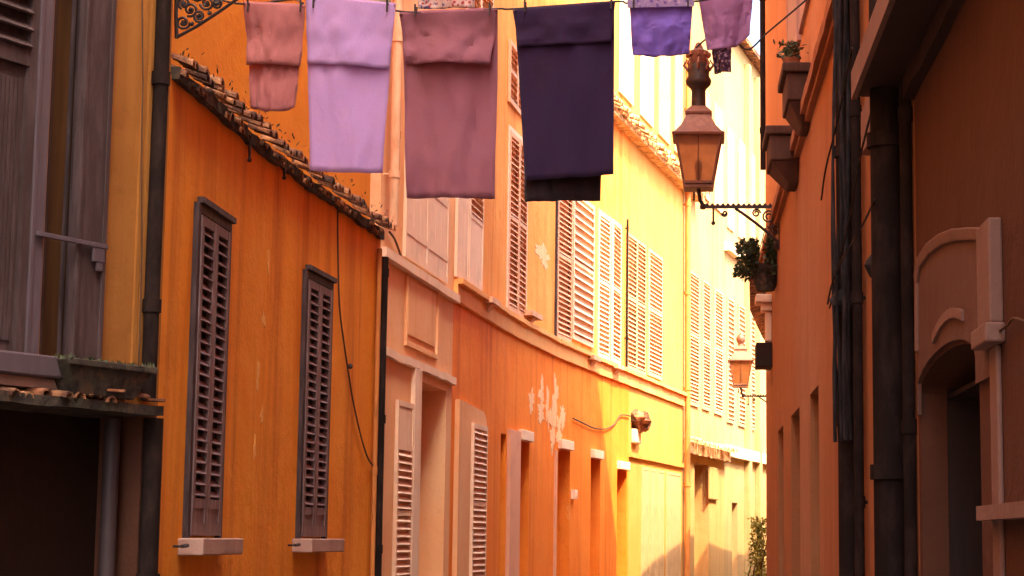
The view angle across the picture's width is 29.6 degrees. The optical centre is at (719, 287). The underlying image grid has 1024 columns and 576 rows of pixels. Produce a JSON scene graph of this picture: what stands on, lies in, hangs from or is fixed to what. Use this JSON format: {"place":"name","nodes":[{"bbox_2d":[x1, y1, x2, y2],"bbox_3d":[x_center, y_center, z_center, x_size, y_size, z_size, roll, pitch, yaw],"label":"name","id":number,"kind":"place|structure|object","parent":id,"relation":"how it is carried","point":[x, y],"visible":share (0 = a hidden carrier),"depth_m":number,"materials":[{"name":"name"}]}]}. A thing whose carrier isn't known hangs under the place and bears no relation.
{"place":"outdoors","nodes":[
{"label":"outdoors","id":0,"kind":"place"},
{"bbox_2d":[619,0,633,105],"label":"window","id":1,"kind":"structure","parent":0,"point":[626,57],"depth_m":33.96,"materials":[{"name":"white wood"}]},
{"bbox_2d":[747,0,759,54],"label":"sky","id":2,"kind":"structure","parent":0,"point":[754,36],"materials":[{"name":"white"}]},
{"label":"ground","id":3,"kind":"structure","parent":0,"visible":0},
{"bbox_2d":[0,0,172,575],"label":"house","id":4,"kind":"structure","parent":3,"relation":"on","point":[84,101],"depth_m":9.82,"materials":[{"name":"yellow concrete"}]},
{"bbox_2d":[0,0,116,389],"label":"window","id":5,"kind":"structure","parent":4,"relation":"in","point":[77,172],"depth_m":9.62,"materials":[{"name":"grey wood"}]},
{"bbox_2d":[40,353,157,399],"bbox_3d":[-3.117,0.447,9.643,0.237,0.205,0.658,-3,-8,24],"label":"window box","id":6,"kind":"object","parent":4,"relation":"on","point":[88,376],"visible":0.93,"depth_m":9.55,"materials":[{"name":"stone"}]},
{"bbox_2d":[86,389,165,401],"bbox_3d":[-3.072,0.536,9.766,0.218,0.063,0.575,-4,-9,29],"label":"tile rubble","id":7,"kind":"object","parent":4,"relation":"on","point":[146,396],"visible":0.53,"depth_m":9.87,"materials":[{"name":"ceramic"}]},
{"bbox_2d":[370,0,487,575],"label":"house","id":8,"kind":"structure","parent":3,"relation":"on","point":[417,246],"depth_m":20.00,"materials":[{"name":"paint"}]},
{"bbox_2d":[392,399,414,575],"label":"window","id":9,"kind":"structure","parent":8,"relation":"in","point":[404,411],"depth_m":19.03,"materials":[{"name":"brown wood"}]},
{"bbox_2d":[402,151,449,283],"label":"window","id":10,"kind":"structure","parent":8,"relation":"in","point":[425,243],"depth_m":20.25,"materials":[{"name":"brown wood"}]},
{"bbox_2d":[469,423,487,575],"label":"window","id":11,"kind":"structure","parent":8,"relation":"in","point":[479,433],"depth_m":22.76,"materials":[{"name":"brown wood"}]},
{"bbox_2d":[448,0,686,575],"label":"house","id":12,"kind":"structure","parent":3,"relation":"on","point":[544,375],"depth_m":27.95,"materials":[{"name":"paint"}]},
{"bbox_2d":[454,198,469,281],"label":"window","id":13,"kind":"structure","parent":12,"relation":"in","point":[462,205],"depth_m":22.16,"materials":[{"name":"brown wood"}]},
{"bbox_2d":[469,198,483,290],"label":"window","id":14,"kind":"structure","parent":12,"relation":"in","point":[476,237],"depth_m":23.04,"materials":[{"name":"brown wood"}]},
{"bbox_2d":[466,0,493,8],"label":"window","id":15,"kind":"structure","parent":12,"relation":"in","point":[478,3],"depth_m":23.71,"materials":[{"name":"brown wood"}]},
{"bbox_2d":[508,39,520,116],"bbox_3d":[-2.758,-2.805,25.958,0.056,0.840,1.149,-1,-8,4],"label":"window","id":16,"kind":"structure","parent":12,"relation":"in","point":[513,73],"depth_m":25.71,"materials":[{"name":"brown wood"}]},
{"bbox_2d":[506,125,527,319],"bbox_3d":[-2.724,-0.852,25.860,0.069,2.478,1.246,-1,-8,6],"label":"shutter","id":17,"kind":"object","parent":12,"relation":"in","point":[519,217],"depth_m":25.78,"materials":[{"name":"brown wood"}]},
{"bbox_2d":[554,200,572,342],"bbox_3d":[-2.359,-0.416,29.049,0.069,2.472,0.972,-1,-8,8],"label":"shutter","id":18,"kind":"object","parent":12,"relation":"in","point":[564,208],"depth_m":29.03,"materials":[{"name":"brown wood"}]},
{"bbox_2d":[572,201,594,347],"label":"shutter","id":19,"kind":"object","parent":12,"relation":"in","point":[583,254],"depth_m":30.42,"materials":[{"name":"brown wood"}]},
{"bbox_2d":[596,208,621,364],"bbox_3d":[-1.837,0.016,32.302,0.101,2.459,1.762,-1,-8,10],"label":"shutter","id":20,"kind":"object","parent":12,"relation":"in","point":[609,232],"depth_m":32.22,"materials":[{"name":"white wood"}]},
{"bbox_2d":[627,38,709,575],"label":"house","id":21,"kind":"structure","parent":3,"relation":"on","point":[655,351],"depth_m":36.59,"materials":[{"name":"paint"}]},
{"bbox_2d":[627,233,645,375],"bbox_3d":[-1.500,0.314,34.447,0.056,2.410,1.620,-1,-8,9],"label":"shutter","id":22,"kind":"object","parent":21,"relation":"in","point":[637,250],"depth_m":34.47,"materials":[{"name":"white wood"}]},
{"bbox_2d":[641,467,648,575],"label":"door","id":23,"kind":"structure","parent":21,"relation":"in","point":[644,470],"depth_m":34.79,"materials":[{"name":"yellow wood"}]},
{"bbox_2d":[640,56,653,127],"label":"shutter","id":24,"kind":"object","parent":21,"relation":"in","point":[646,63],"depth_m":35.82,"materials":[{"name":"white wood"}]},
{"bbox_2d":[649,468,656,575],"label":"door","id":25,"kind":"structure","parent":21,"relation":"in","point":[652,472],"depth_m":35.46,"materials":[{"name":"yellow wood"}]},
{"bbox_2d":[647,248,662,380],"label":"shutter","id":26,"kind":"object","parent":21,"relation":"in","point":[655,262],"depth_m":36.18,"materials":[{"name":"white wood"}]},
{"bbox_2d":[656,470,663,575],"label":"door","id":27,"kind":"structure","parent":21,"relation":"in","point":[660,473],"depth_m":36.17,"materials":[{"name":"yellow wood"}]},
{"bbox_2d":[658,56,670,145],"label":"shutter","id":28,"kind":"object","parent":21,"relation":"in","point":[664,62],"depth_m":37.52,"materials":[{"name":"white wood"}]},
{"bbox_2d":[665,471,680,575],"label":"door","id":29,"kind":"structure","parent":21,"relation":"in","point":[673,480],"depth_m":37.50,"materials":[{"name":"yellow wood"}]},
{"bbox_2d":[674,55,682,154],"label":"shutter","id":30,"kind":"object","parent":21,"relation":"in","point":[678,59],"depth_m":38.98,"materials":[{"name":"white wood"}]},
{"bbox_2d":[683,2,737,575],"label":"house","id":31,"kind":"structure","parent":3,"relation":"on","point":[709,456],"depth_m":41.57,"materials":[{"name":"paint"}]},
{"bbox_2d":[690,271,699,407],"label":"shutter","id":32,"kind":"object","parent":31,"relation":"in","point":[695,279],"depth_m":40.25,"materials":[{"name":"white wood"}]},
{"bbox_2d":[702,279,710,411],"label":"shutter","id":33,"kind":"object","parent":31,"relation":"in","point":[706,287],"depth_m":41.49,"materials":[{"name":"white wood"}]},
{"bbox_2d":[705,91,710,202],"label":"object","id":34,"kind":"structure","parent":31,"relation":"in","point":[708,98],"depth_m":42.22,"materials":[{"name":"white wood"}]},
{"bbox_2d":[714,288,722,415],"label":"window shutter","id":35,"kind":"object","parent":31,"relation":"in","point":[718,295],"depth_m":42.91,"materials":[{"name":"white wood"}]},
{"bbox_2d":[714,102,722,212],"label":"window shutter","id":36,"kind":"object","parent":31,"relation":"in","point":[718,113],"depth_m":43.50,"materials":[{"name":"white wood"}]},
{"bbox_2d":[724,38,766,575],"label":"house","id":37,"kind":"structure","parent":3,"relation":"on","point":[745,437],"depth_m":45.82,"materials":[{"name":"paint"}]},
{"bbox_2d":[727,296,734,423],"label":"window shutter","id":38,"kind":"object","parent":37,"relation":"in","point":[730,302],"depth_m":44.29,"materials":[{"name":"white wood"}]},
{"bbox_2d":[727,126,734,232],"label":"window shutter","id":39,"kind":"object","parent":37,"relation":"in","point":[730,134],"depth_m":44.87,"materials":[{"name":"white wood"}]},
{"bbox_2d":[738,304,745,427],"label":"window shutter","id":40,"kind":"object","parent":37,"relation":"in","point":[741,309],"depth_m":45.75,"materials":[{"name":"white wood"}]},
{"bbox_2d":[738,138,745,238],"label":"window shutter","id":41,"kind":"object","parent":37,"relation":"in","point":[741,146],"depth_m":46.23,"materials":[{"name":"white wood"}]},
{"bbox_2d":[752,153,754,238],"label":"window shutter","id":42,"kind":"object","parent":37,"relation":"in","point":[753,156],"depth_m":47.81,"materials":[{"name":"white wood"}]},
{"bbox_2d":[752,316,755,430],"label":"window shutter","id":43,"kind":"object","parent":37,"relation":"in","point":[753,321],"depth_m":47.23,"materials":[{"name":"white wood"}]},
{"bbox_2d":[749,261,766,547],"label":"house","id":44,"kind":"structure","parent":3,"relation":"on","point":[758,316],"depth_m":30.36,"materials":[{"name":"paint"}]},
{"bbox_2d":[728,333,765,404],"bbox_3d":[0.692,1.739,38.099,1.075,1.678,0.516,0,-8,0],"label":"street lamp","id":45,"kind":"object","parent":44,"relation":"attached to","point":[740,361],"visible":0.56,"depth_m":37.94,"materials":[{"name":"brown glass"}]},
{"bbox_2d":[755,0,920,575],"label":"house","id":46,"kind":"structure","parent":3,"relation":"on","point":[835,356],"depth_m":11.87,"materials":[{"name":"paint"}]},
{"bbox_2d":[222,0,707,12],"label":"clothes line","id":47,"kind":"object","parent":46,"relation":"attached to","point":[624,2],"visible":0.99,"depth_m":11.31,"materials":[{"name":"metal"}]},
{"bbox_2d":[243,1,304,111],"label":"towel","id":48,"kind":"object","parent":47,"relation":"hanging from","point":[274,32],"visible":1,"depth_m":11.28,"materials":[{"name":"pink fabric"}]},
{"bbox_2d":[306,0,395,172],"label":"towel","id":49,"kind":"object","parent":47,"relation":"hanging from","point":[349,43],"visible":1,"depth_m":11.25,"materials":[{"name":"purple fabric"}]},
{"bbox_2d":[414,4,417,16],"bbox_3d":[-1.790,-1.625,11.302,0.012,0.075,0.070,0,-8,0],"label":"clothes peg","id":50,"kind":"object","parent":47,"relation":"attached to","point":[415,8],"visible":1,"depth_m":11.27,"materials":[{"name":"metal"}]},
{"bbox_2d":[399,8,497,198],"bbox_3d":[-1.597,-1.085,11.236,0.579,1.147,0.136,0,-8,0],"label":"towel","id":51,"kind":"object","parent":47,"relation":"hanging from","point":[450,58],"visible":1,"depth_m":11.26,"materials":[{"name":"fabric"}]},
{"bbox_2d":[524,166,600,201],"bbox_3d":[-0.938,-1.093,11.344,0.523,1.198,0.092,0,-8,-3],"label":"cloth","id":52,"kind":"object","parent":47,"relation":"hanging from","point":[576,189],"visible":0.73,"depth_m":11.26,"materials":[{"name":"black fabric"}]},
{"bbox_2d":[513,1,614,180],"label":"towel","id":53,"kind":"object","parent":47,"relation":"hanging from","point":[565,53],"visible":1,"depth_m":11.26,"materials":[{"name":"purple fabric"}]},
{"bbox_2d":[627,0,693,56],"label":"cloth","id":54,"kind":"object","parent":47,"relation":"hanging from","point":[660,27],"visible":1,"depth_m":11.29,"materials":[{"name":"purple fabric"}]},
{"bbox_2d":[699,0,752,49],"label":"cloth","id":55,"kind":"object","parent":47,"relation":"hanging from","point":[726,23],"visible":1,"depth_m":11.37,"materials":[{"name":"pink fabric"}]},
{"bbox_2d":[672,42,779,249],"bbox_3d":[0.078,-1.636,22.002,1.250,2.431,0.600,0,-8,0],"label":"street lamp","id":56,"kind":"object","parent":46,"relation":"attached to","point":[698,135],"visible":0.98,"depth_m":21.85,"materials":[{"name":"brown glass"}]},
{"bbox_2d":[695,0,806,50],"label":"clothes line","id":57,"kind":"object","parent":46,"relation":"attached to","point":[764,35],"visible":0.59,"depth_m":11.60,"materials":[{"name":"metal"}]},
{"bbox_2d":[712,48,730,73],"bbox_3d":[0.009,-1.405,11.603,0.133,0.228,0.082,-3,-8,18],"label":"cloth","id":58,"kind":"object","parent":57,"relation":"hanging from","point":[721,57],"visible":0.73,"depth_m":11.60,"materials":[{"name":"fabric"}]},
{"bbox_2d":[732,226,777,291],"bbox_3d":[0.545,-0.344,22.536,0.819,0.770,0.631,0,-8,0],"label":"potted plant","id":59,"kind":"object","parent":46,"relation":"hanging from","point":[763,276],"visible":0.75,"depth_m":22.40,"materials":[{"name":"green plant"}]},
{"bbox_2d":[773,39,806,61],"bbox_3d":[0.615,-2.046,16.898,0.278,0.319,0.284,6,-10,-39],"label":"potted plant","id":60,"kind":"object","parent":46,"relation":"on","point":[788,50],"visible":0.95,"depth_m":16.87,"materials":[{"name":"green plant"}]},
{"bbox_2d":[787,0,800,56],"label":"window","id":61,"kind":"structure","parent":46,"relation":"in","point":[792,20],"depth_m":18.71,"materials":[{"name":"brown wood"}]},
{"bbox_2d":[798,0,809,34],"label":"window","id":62,"kind":"structure","parent":46,"relation":"in","point":[802,10],"depth_m":17.39,"materials":[{"name":"brown wood"}]},
{"bbox_2d":[851,0,1023,575],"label":"house","id":63,"kind":"structure","parent":3,"relation":"on","point":[956,67],"depth_m":7.67,"materials":[{"name":"paint"}]},
{"bbox_2d":[947,380,982,575],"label":"door","id":64,"kind":"structure","parent":63,"relation":"in","point":[963,404],"depth_m":8.79,"materials":[{"name":"brown wood"}]},
{"label":"street","id":65,"kind":"structure","parent":0,"visible":0},
{"bbox_2d":[157,0,395,575],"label":"house","id":66,"kind":"structure","parent":65,"relation":"on","point":[272,367],"depth_m":12.49,"materials":[{"name":"paint"}]},
{"bbox_2d":[173,197,242,554],"bbox_3d":[-2.934,0.530,11.189,0.150,2.030,1.311,0,-8,0],"label":"window","id":67,"kind":"structure","parent":66,"relation":"in","point":[212,225],"depth_m":11.12,"materials":[{"name":"grey wood"}]},
{"bbox_2d":[288,265,343,551],"bbox_3d":[-2.877,0.885,13.885,0.150,2.030,1.311,0,-8,3],"label":"window","id":68,"kind":"structure","parent":66,"relation":"in","point":[311,520],"depth_m":13.82,"materials":[{"name":"grey wood"}]},
{"bbox_2d":[744,516,766,575],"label":"shrub","id":69,"kind":"object","parent":65,"relation":"on","point":[759,529],"visible":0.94,"depth_m":35.62,"materials":[{"name":"green plant"}]},
{"bbox_3d":[-1.095,-2.127,11.728,4.049,0.159,0.012,0,-8,0],"label":"clothes line","id":70,"kind":"object","parent":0,"visible":0},
{"bbox_2d":[368,0,390,2],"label":"cloth","id":71,"kind":"object","parent":70,"relation":"hanging from","point":[380,0],"visible":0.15,"depth_m":11.67,"materials":[{"name":"pink fabric"}]},
{"bbox_2d":[418,0,474,8],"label":"cloth","id":72,"kind":"object","parent":70,"relation":"hanging from","point":[437,4],"visible":0.98,"depth_m":11.69,"materials":[{"name":"fabric"}]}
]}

